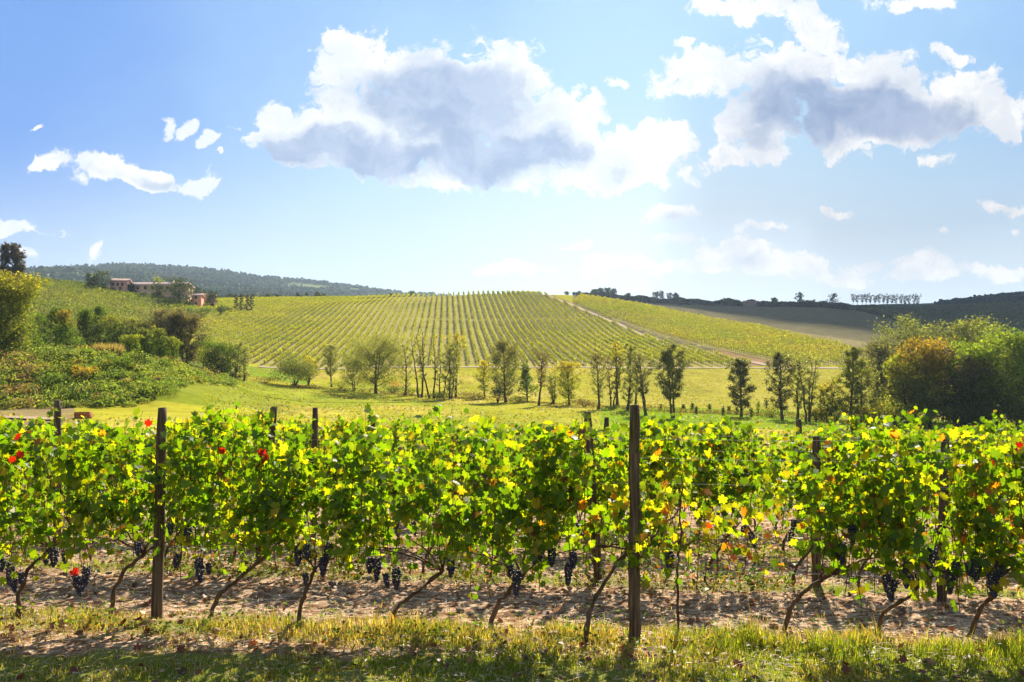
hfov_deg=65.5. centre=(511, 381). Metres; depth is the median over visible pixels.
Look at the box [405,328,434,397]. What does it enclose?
ditch tree
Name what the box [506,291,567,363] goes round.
vineyard row
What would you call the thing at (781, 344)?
vineyard row
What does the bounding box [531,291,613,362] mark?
vineyard row
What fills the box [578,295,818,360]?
vineyard row
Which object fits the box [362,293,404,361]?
vineyard row
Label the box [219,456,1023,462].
trellis wire
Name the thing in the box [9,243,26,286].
tall poplar
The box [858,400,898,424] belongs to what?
shrub
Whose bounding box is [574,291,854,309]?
hedge
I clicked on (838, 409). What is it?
shrub
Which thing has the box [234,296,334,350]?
vineyard row
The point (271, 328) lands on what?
vineyard row
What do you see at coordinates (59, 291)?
vineyard row
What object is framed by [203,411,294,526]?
grape vine
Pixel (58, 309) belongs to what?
vineyard row
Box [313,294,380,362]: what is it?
vineyard row
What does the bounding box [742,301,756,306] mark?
shed
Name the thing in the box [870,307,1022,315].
vineyard row
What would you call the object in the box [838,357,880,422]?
ditch tree
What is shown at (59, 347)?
lawn bush
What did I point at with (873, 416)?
shrub
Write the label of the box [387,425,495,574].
grape vine
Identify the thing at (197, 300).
farm tower
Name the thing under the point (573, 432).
trellis wire
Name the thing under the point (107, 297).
vineyard row
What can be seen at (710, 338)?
vineyard row
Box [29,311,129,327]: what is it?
vineyard row
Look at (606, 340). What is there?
vineyard row
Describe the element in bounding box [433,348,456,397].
ditch tree
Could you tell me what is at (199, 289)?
farm tree
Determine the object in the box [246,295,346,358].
vineyard row
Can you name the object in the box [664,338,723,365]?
vineyard row
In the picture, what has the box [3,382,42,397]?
bank bush
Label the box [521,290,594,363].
vineyard row
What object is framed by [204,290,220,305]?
farm tree
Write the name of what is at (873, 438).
grape vine
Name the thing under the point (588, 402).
scrub
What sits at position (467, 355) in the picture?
vineyard row
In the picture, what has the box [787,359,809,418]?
ditch tree
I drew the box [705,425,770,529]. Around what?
grape vine
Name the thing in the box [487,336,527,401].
ditch tree
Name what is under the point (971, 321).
vineyard row
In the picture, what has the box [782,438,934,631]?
grape vine
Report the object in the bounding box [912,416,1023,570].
grape vine
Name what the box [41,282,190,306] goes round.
vineyard row
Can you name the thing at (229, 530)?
grape vine
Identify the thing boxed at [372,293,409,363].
vineyard row
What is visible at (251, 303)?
clipped cypress
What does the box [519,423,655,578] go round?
grape vine
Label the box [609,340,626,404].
ditch tree
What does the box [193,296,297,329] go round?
vineyard row
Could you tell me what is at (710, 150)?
sky
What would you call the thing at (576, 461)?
grape vine
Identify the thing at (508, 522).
trellis wire
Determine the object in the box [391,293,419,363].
vineyard row
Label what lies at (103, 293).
vineyard row
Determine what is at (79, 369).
bank bush
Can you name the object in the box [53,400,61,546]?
vineyard post
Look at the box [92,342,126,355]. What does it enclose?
pampas tuft
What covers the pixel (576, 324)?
vineyard row
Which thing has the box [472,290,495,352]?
vineyard row
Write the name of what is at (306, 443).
grape vine
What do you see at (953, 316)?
vineyard row
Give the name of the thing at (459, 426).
grape vine
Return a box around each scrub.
[327,380,348,388]
[381,386,403,392]
[399,387,423,395]
[425,391,445,397]
[454,391,486,397]
[508,395,532,401]
[573,397,596,406]
[753,405,785,417]
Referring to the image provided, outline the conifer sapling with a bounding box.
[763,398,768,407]
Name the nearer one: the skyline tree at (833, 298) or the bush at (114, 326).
the bush at (114, 326)
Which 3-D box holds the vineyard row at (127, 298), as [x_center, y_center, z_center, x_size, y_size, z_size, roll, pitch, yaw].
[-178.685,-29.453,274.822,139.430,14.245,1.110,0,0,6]
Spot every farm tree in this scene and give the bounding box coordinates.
[85,273,96,286]
[90,270,112,289]
[127,283,137,291]
[146,281,168,298]
[152,276,163,281]
[160,276,195,305]
[186,287,201,302]
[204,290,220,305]
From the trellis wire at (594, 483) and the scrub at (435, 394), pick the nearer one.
the trellis wire at (594, 483)
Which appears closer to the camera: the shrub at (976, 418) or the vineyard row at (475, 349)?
the shrub at (976, 418)
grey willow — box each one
[131,306,174,352]
[157,309,190,358]
[167,307,211,363]
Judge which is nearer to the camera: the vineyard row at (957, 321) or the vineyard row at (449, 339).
the vineyard row at (449, 339)
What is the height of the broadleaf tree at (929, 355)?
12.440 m
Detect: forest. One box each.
[5,262,456,297]
[202,289,329,297]
[933,291,1023,304]
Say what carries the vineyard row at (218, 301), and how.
on the terrain at (851, 327)
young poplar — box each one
[117,334,144,353]
[134,327,155,357]
[148,324,168,359]
[162,336,182,360]
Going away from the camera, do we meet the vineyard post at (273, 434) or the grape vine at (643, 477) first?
the vineyard post at (273, 434)
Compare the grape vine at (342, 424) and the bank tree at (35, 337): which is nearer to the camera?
the grape vine at (342, 424)
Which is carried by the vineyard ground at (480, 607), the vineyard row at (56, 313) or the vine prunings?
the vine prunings
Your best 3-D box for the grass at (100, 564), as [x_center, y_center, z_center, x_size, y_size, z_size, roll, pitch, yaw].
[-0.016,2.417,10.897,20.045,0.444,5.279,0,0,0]
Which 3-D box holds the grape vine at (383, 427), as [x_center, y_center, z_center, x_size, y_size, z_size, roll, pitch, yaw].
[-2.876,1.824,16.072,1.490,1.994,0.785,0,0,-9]
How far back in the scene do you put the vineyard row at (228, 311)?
306.34 m
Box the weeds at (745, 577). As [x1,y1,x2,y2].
[2,486,1023,606]
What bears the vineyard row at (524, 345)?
on the terrain at (851, 327)
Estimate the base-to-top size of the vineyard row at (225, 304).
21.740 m
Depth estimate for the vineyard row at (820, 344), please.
278.58 m
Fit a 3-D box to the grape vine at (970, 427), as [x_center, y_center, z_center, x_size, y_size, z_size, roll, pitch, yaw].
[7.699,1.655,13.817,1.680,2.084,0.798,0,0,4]
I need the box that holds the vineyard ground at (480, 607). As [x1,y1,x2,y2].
[0,501,1023,681]
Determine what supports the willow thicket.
on the terrain at (851, 327)
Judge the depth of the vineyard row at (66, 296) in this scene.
248.93 m
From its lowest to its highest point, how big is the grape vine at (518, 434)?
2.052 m
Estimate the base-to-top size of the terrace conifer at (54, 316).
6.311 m
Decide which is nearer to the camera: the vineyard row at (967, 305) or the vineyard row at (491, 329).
the vineyard row at (491, 329)
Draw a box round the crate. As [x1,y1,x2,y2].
[74,412,91,417]
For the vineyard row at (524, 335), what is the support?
on the terrain at (851, 327)
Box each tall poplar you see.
[0,241,13,294]
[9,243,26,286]
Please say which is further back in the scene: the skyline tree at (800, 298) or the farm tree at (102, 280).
the skyline tree at (800, 298)
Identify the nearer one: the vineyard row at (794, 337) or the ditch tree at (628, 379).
the ditch tree at (628, 379)
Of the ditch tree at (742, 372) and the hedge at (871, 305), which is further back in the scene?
the hedge at (871, 305)
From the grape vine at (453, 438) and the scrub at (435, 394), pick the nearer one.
the grape vine at (453, 438)
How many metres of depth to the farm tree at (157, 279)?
324.17 m
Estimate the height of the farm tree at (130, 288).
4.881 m
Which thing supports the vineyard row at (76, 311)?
on the terrain at (851, 327)
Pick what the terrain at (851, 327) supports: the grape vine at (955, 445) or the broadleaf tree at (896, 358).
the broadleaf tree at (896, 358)
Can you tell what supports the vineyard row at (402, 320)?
on the terrain at (851, 327)
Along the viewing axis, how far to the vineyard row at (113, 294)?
276.77 m
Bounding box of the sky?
[0,0,1023,304]
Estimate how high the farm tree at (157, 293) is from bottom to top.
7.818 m
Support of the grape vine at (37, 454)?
on the vineyard ground at (480, 607)
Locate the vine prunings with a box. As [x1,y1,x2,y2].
[0,566,1020,661]
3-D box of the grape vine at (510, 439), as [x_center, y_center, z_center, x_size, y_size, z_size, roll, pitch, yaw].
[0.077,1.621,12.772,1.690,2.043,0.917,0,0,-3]
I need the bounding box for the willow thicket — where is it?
[269,354,319,385]
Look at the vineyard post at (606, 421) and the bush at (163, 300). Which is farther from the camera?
the bush at (163, 300)
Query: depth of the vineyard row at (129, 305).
251.79 m
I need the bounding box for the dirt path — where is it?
[548,295,765,364]
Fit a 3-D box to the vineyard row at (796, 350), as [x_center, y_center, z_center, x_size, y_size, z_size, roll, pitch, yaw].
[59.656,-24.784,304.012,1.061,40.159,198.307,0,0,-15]
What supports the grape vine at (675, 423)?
on the vineyard ground at (480, 607)
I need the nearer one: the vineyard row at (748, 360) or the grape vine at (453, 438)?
the grape vine at (453, 438)
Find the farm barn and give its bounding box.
[202,293,216,306]
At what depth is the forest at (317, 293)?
434.89 m
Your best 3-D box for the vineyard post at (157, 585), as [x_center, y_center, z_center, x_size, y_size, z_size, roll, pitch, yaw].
[-3.452,1.358,7.794,0.148,2.224,0.103,0,0,-31]
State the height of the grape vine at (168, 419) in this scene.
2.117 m
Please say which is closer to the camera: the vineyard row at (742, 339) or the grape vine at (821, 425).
the grape vine at (821, 425)
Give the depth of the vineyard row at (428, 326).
287.47 m
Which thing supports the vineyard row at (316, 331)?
on the terrain at (851, 327)
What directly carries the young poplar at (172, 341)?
on the terrain at (851, 327)
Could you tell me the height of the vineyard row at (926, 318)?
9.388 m
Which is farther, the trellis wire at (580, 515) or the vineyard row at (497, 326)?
the vineyard row at (497, 326)
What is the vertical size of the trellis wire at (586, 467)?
0.202 m
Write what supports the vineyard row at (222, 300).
on the terrain at (851, 327)
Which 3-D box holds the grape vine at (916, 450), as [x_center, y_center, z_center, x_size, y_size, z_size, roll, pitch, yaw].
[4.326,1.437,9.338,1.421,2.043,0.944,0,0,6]
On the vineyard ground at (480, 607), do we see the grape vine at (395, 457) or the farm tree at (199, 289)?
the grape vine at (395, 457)
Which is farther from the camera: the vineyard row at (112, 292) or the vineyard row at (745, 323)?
the vineyard row at (745, 323)
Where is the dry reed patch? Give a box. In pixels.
[247,376,283,382]
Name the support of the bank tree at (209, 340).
on the terrain at (851, 327)
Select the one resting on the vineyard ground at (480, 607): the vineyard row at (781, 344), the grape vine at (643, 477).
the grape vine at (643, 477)
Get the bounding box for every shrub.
[806,408,828,420]
[820,399,852,421]
[854,407,883,424]
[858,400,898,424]
[869,394,919,426]
[902,405,940,426]
[933,404,976,428]
[956,395,1013,425]
[987,393,1023,430]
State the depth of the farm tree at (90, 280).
295.48 m
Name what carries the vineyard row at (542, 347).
on the terrain at (851, 327)
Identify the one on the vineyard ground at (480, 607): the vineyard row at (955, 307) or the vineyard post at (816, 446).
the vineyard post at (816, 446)
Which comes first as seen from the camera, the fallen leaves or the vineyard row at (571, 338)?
the fallen leaves
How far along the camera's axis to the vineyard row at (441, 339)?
277.37 m
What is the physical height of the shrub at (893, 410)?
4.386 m
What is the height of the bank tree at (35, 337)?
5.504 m
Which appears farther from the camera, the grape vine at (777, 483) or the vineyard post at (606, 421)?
the vineyard post at (606, 421)
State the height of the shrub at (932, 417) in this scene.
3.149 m
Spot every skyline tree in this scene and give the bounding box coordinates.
[604,287,611,293]
[652,291,660,298]
[794,291,803,301]
[825,293,839,305]
[954,298,965,303]
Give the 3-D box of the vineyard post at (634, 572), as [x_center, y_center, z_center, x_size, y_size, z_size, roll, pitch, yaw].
[1.083,1.314,7.054,0.121,2.232,0.125,0,0,0]
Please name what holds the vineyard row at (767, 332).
on the terrain at (851, 327)
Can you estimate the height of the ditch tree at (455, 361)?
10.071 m
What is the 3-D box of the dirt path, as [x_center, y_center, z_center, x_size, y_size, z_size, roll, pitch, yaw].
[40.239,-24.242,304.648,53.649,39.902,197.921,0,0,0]
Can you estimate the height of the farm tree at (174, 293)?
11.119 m
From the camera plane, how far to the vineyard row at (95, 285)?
296.96 m
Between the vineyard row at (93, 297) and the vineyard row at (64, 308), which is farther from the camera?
the vineyard row at (93, 297)
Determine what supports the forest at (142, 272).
on the terrain at (851, 327)
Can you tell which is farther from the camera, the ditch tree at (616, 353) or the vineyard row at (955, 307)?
the vineyard row at (955, 307)
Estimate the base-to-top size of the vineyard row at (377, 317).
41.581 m
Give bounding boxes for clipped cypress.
[233,294,238,308]
[238,295,243,311]
[243,294,250,312]
[248,294,254,313]
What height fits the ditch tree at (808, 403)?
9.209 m
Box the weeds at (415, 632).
[0,587,1023,679]
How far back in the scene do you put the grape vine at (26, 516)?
7.83 m
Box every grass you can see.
[0,324,1022,448]
[0,532,1023,607]
[0,598,1023,681]
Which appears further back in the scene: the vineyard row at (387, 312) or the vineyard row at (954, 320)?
the vineyard row at (954, 320)
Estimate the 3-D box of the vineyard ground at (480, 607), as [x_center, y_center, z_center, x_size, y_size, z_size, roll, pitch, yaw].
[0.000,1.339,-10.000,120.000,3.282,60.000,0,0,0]
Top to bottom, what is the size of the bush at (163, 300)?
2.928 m
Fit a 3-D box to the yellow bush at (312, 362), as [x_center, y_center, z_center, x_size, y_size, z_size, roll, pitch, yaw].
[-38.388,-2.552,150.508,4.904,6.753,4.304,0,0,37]
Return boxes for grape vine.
[0,408,123,614]
[0,413,63,516]
[0,421,34,550]
[1,417,63,529]
[3,415,117,560]
[23,420,89,519]
[44,414,101,489]
[47,407,228,618]
[72,425,140,524]
[78,419,126,491]
[80,432,171,563]
[117,437,171,508]
[123,416,231,565]
[141,420,200,459]
[148,401,315,617]
[167,417,248,528]
[202,405,305,558]
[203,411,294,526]
[227,422,289,486]
[235,428,373,629]
[261,427,350,567]
[275,414,319,453]
[275,423,327,484]
[282,414,353,449]
[305,415,380,540]
[318,432,430,569]
[325,403,483,623]
[335,425,405,494]
[356,419,444,529]
[385,412,463,479]
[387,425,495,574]
[411,428,495,536]
[413,408,571,622]
[424,423,469,499]
[453,419,563,575]
[464,421,566,490]
[469,415,549,488]
[499,419,597,541]
[513,422,579,521]
[516,410,687,648]
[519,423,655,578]
[565,425,628,520]
[583,426,662,542]
[606,410,739,557]
[622,423,690,500]
[626,472,797,637]
[640,425,736,547]
[651,413,788,580]
[668,412,747,527]
[689,416,792,550]
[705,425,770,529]
[752,425,887,584]
[759,425,845,549]
[764,430,812,529]
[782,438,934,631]
[812,416,878,481]
[818,406,937,480]
[825,425,940,585]
[847,410,1021,633]
[859,426,940,526]
[861,419,969,525]
[902,418,1004,492]
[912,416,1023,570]
[917,433,1023,636]
[959,422,1022,553]
[973,410,1023,499]
[986,427,1023,521]
[996,441,1023,572]
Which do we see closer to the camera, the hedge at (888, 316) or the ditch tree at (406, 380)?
the ditch tree at (406, 380)
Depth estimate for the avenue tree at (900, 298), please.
760.02 m
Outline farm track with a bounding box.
[5,416,67,418]
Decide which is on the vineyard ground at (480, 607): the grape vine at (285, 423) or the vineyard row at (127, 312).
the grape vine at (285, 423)
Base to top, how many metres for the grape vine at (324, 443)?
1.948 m
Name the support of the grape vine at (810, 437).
on the vineyard ground at (480, 607)
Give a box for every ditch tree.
[320,343,339,386]
[337,353,365,390]
[340,332,411,393]
[394,344,414,395]
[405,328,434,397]
[411,334,440,397]
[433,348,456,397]
[436,341,462,398]
[445,331,466,396]
[472,359,496,397]
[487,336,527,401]
[516,362,538,400]
[528,348,551,405]
[543,369,561,402]
[548,361,588,404]
[587,352,609,408]
[601,354,625,405]
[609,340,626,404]
[619,342,639,409]
[628,351,655,415]
[628,353,642,404]
[646,343,695,417]
[724,358,757,416]
[762,351,798,419]
[783,352,824,421]
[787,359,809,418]
[813,379,847,421]
[827,345,873,423]
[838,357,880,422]
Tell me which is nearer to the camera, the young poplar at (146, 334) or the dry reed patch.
the young poplar at (146, 334)
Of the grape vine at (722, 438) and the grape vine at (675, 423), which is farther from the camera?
the grape vine at (675, 423)
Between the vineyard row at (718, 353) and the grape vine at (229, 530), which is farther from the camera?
the vineyard row at (718, 353)
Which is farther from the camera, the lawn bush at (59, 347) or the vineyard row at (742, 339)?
the vineyard row at (742, 339)
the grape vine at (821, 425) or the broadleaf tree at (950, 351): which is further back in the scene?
the broadleaf tree at (950, 351)
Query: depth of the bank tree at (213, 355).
121.45 m
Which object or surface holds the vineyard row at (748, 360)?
on the terrain at (851, 327)
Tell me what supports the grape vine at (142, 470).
on the vineyard ground at (480, 607)
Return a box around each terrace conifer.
[38,305,76,347]
[43,307,85,348]
[64,306,109,346]
[84,303,110,345]
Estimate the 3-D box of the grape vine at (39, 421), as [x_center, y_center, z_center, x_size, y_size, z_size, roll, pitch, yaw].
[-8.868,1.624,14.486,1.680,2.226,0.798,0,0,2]
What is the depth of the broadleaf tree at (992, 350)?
100.86 m
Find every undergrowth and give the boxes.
[0,344,238,409]
[290,384,878,423]
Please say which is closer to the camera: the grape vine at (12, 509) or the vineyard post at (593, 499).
the grape vine at (12, 509)
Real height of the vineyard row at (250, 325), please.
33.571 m
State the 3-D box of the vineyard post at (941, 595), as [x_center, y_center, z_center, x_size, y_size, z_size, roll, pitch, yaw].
[4.604,1.544,8.510,0.172,1.930,0.100,0,0,-28]
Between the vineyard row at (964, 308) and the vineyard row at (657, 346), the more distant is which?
the vineyard row at (964, 308)
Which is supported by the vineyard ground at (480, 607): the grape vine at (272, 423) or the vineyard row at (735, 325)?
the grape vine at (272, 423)
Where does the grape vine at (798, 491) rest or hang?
on the vineyard ground at (480, 607)
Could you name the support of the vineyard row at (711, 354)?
on the terrain at (851, 327)
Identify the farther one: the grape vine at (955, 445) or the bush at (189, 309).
the bush at (189, 309)
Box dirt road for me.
[258,366,872,368]
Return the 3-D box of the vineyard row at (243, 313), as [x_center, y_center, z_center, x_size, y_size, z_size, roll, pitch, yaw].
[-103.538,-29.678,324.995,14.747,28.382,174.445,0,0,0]
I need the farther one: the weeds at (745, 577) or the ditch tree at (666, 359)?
the ditch tree at (666, 359)
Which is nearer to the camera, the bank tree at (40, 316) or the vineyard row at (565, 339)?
the bank tree at (40, 316)
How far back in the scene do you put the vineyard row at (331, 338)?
272.17 m
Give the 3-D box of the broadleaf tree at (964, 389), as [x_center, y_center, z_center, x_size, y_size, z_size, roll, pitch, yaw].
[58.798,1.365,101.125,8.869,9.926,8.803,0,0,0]
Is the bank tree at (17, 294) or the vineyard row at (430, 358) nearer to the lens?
the bank tree at (17, 294)
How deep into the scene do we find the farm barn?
315.14 m
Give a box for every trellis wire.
[5,515,930,530]
[12,437,1022,441]
[35,556,985,578]
[137,464,1011,470]
[186,479,1009,488]
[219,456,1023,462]
[228,510,1009,522]
[278,432,909,434]
[284,434,998,436]
[318,448,940,451]
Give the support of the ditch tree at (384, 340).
on the terrain at (851, 327)
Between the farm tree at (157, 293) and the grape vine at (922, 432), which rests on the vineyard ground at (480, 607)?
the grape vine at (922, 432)
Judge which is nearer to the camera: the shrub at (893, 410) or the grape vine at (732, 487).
the grape vine at (732, 487)
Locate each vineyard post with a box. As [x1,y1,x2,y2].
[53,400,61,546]
[151,407,166,618]
[255,407,277,562]
[309,407,317,560]
[584,411,602,581]
[603,417,608,537]
[628,404,640,643]
[796,419,802,532]
[812,436,820,586]
[936,437,949,601]
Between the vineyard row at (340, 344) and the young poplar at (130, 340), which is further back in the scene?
the vineyard row at (340, 344)
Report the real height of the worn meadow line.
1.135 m
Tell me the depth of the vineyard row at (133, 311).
239.40 m
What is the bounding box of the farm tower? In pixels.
[192,294,204,308]
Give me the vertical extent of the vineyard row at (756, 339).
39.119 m
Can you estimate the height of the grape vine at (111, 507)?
2.136 m
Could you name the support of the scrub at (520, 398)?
on the terrain at (851, 327)
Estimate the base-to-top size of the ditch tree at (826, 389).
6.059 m
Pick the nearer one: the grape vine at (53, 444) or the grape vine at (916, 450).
the grape vine at (916, 450)
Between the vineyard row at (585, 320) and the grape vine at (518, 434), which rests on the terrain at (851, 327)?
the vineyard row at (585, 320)
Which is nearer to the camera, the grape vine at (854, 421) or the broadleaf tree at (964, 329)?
the grape vine at (854, 421)
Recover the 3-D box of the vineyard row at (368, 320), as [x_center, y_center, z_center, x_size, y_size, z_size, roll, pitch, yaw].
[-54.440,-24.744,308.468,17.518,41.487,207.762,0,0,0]
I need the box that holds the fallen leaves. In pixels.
[0,558,1023,681]
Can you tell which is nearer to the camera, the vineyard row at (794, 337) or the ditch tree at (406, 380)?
the ditch tree at (406, 380)
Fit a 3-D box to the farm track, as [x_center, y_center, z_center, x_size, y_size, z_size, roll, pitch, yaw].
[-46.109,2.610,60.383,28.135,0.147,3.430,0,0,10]
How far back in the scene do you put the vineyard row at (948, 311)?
730.75 m
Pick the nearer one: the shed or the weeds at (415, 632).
the weeds at (415, 632)
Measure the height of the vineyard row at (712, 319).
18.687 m
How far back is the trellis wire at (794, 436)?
9.46 m
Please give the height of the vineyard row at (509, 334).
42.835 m
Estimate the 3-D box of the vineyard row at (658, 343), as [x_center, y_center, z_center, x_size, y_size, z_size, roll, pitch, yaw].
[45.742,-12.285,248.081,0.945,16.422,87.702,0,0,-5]
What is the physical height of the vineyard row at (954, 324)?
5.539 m
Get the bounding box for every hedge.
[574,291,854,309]
[851,304,919,311]
[851,306,906,321]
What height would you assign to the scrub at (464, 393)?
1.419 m
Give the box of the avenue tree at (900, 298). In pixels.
[897,294,903,306]
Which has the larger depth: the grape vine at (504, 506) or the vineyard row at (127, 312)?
the vineyard row at (127, 312)
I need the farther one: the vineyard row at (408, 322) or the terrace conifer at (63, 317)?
the vineyard row at (408, 322)
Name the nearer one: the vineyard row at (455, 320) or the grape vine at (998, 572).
the grape vine at (998, 572)
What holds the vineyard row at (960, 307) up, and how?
on the terrain at (851, 327)
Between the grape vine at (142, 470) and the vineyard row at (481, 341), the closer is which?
the grape vine at (142, 470)
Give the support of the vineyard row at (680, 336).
on the terrain at (851, 327)
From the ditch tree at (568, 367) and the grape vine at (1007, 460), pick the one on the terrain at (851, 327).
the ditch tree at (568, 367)
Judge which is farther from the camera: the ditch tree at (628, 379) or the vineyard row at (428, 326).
the vineyard row at (428, 326)
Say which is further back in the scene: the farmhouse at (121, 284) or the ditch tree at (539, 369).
the farmhouse at (121, 284)
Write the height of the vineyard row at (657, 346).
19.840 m
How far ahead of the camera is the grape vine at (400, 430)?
13.05 m
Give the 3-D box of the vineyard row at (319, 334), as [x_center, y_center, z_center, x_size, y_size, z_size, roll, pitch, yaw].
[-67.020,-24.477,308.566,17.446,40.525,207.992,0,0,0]
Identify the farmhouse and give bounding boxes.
[110,279,132,293]
[132,281,194,301]
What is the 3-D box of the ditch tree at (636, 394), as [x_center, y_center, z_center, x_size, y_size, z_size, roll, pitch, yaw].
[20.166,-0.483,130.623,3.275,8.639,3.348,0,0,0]
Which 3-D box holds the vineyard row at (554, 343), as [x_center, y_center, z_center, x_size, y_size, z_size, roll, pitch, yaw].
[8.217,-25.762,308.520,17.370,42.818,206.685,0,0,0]
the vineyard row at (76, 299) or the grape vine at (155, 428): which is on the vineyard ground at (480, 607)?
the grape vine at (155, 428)
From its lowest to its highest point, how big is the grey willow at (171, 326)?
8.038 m
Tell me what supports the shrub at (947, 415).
on the terrain at (851, 327)
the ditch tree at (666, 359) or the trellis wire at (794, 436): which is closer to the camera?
the trellis wire at (794, 436)
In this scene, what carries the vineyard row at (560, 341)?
on the terrain at (851, 327)
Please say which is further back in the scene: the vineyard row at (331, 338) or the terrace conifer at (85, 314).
the vineyard row at (331, 338)
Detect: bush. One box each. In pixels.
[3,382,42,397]
[40,371,71,385]
[48,345,69,350]
[70,363,100,376]
[72,337,95,347]
[106,354,135,370]
[130,353,151,364]
[152,298,175,304]
[154,358,172,366]
[181,306,195,314]
[190,309,206,318]
[198,307,213,312]
[214,304,226,314]
[297,351,320,383]
[435,391,450,398]
[488,385,506,402]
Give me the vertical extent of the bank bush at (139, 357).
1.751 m
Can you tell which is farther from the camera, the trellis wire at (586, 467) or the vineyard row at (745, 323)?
the vineyard row at (745, 323)
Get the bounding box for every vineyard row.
[21,280,186,306]
[22,278,190,304]
[23,307,122,319]
[24,284,177,309]
[25,282,175,307]
[26,287,168,309]
[27,297,152,319]
[27,302,151,322]
[29,305,148,324]
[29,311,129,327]
[30,304,138,320]
[31,292,162,314]
[31,296,154,315]
[31,298,149,317]
[31,301,155,322]
[32,282,188,308]
[33,297,156,319]
[34,280,189,304]
[34,282,189,305]
[36,300,156,322]
[37,290,168,312]
[37,292,168,315]
[38,287,175,311]
[38,293,156,316]
[39,292,180,318]
[40,284,182,307]
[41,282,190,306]
[42,282,183,307]
[48,289,169,310]
[168,297,247,302]
[170,296,257,303]
[171,297,262,306]
[174,296,263,308]
[176,296,273,310]
[186,296,272,313]
[186,296,280,315]
[188,296,283,319]
[191,296,289,323]
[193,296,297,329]
[194,296,305,335]
[197,296,310,336]
[202,296,296,324]
[205,295,315,338]
[209,295,326,345]
[211,296,319,341]
[214,296,331,351]
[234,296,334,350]
[240,295,341,356]
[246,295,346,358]
[254,295,350,359]
[263,295,356,364]
[274,295,361,362]
[283,295,365,362]
[296,295,370,359]
[304,295,375,360]
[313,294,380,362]
[321,294,385,364]
[332,294,389,365]
[342,293,394,364]
[352,293,400,362]
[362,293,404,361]
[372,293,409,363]
[381,293,414,364]
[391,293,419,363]
[400,293,424,362]
[410,293,429,363]
[419,293,434,365]
[429,293,438,364]
[439,292,443,361]
[448,291,450,354]
[453,291,460,364]
[458,292,469,361]
[463,291,479,362]
[467,291,489,364]
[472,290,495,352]
[477,291,508,359]
[482,290,518,361]
[487,290,528,363]
[492,290,537,362]
[497,290,547,363]
[501,291,557,362]
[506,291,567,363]
[511,290,576,362]
[516,290,587,364]
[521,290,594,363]
[526,290,606,364]
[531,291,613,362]
[536,291,624,364]
[544,291,633,360]
[554,296,645,362]
[563,299,655,361]
[572,299,611,317]
[574,298,786,359]
[574,304,662,364]
[575,297,795,361]
[577,296,808,363]
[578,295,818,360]
[580,294,830,364]
[580,294,837,362]
[582,293,847,360]
[585,309,661,355]
[586,294,851,358]
[592,295,851,357]
[598,296,856,355]
[598,314,683,359]
[604,296,845,351]
[611,298,849,349]
[612,320,693,362]
[616,298,850,349]
[624,300,850,346]
[627,327,704,365]
[629,300,839,343]
[635,301,830,340]
[645,333,713,364]
[646,303,818,340]
[659,305,804,335]
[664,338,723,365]
[673,309,798,336]
[685,311,790,333]
[686,343,732,365]
[701,314,780,330]
[713,350,734,360]
[717,317,771,327]
[739,356,750,365]
[863,307,1023,319]
[864,308,1023,318]
[868,307,1022,316]
[869,307,1023,317]
[869,308,1022,317]
[869,309,1019,321]
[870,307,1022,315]
[874,309,1023,320]
[875,306,1023,312]
[877,311,1018,322]
[877,311,1022,322]
[879,305,1023,310]
[883,312,1023,322]
[886,305,1023,309]
[888,305,1021,309]
[892,304,1022,308]
[892,307,1021,310]
[900,303,1023,307]
[905,319,1015,326]
[906,303,1020,308]
[910,321,1023,327]
[915,302,1022,307]
[919,301,1022,306]
[919,302,1022,307]
[923,301,1023,305]
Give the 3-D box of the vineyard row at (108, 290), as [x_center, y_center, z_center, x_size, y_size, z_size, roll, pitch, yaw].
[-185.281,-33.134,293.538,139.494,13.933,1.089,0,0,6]
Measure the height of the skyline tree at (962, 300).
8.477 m
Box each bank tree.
[0,269,50,353]
[7,310,53,352]
[31,312,52,339]
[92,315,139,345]
[122,315,153,352]
[191,335,218,366]
[195,342,245,375]
[218,339,248,379]
[236,346,253,379]
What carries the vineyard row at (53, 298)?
on the terrain at (851, 327)
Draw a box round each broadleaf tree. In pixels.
[851,335,921,417]
[867,312,970,400]
[873,350,935,424]
[881,335,958,427]
[930,345,972,426]
[931,310,1018,407]
[935,321,1023,428]
[937,355,1020,429]
[991,328,1023,425]
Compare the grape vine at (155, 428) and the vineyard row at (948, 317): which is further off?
the vineyard row at (948, 317)
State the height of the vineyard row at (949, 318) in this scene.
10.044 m
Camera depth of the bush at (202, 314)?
261.90 m
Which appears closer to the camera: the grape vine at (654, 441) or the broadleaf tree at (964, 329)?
the grape vine at (654, 441)
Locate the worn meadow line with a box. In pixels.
[266,396,423,402]
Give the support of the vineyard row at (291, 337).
on the terrain at (851, 327)
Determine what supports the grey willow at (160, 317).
on the terrain at (851, 327)
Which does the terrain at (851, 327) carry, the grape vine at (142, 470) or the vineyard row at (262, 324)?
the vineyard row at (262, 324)
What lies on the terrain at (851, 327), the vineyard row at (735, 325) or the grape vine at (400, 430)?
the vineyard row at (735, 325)
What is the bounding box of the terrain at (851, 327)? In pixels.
[0,272,1023,500]
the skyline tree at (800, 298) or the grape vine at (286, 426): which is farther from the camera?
the skyline tree at (800, 298)
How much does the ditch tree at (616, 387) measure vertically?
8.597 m

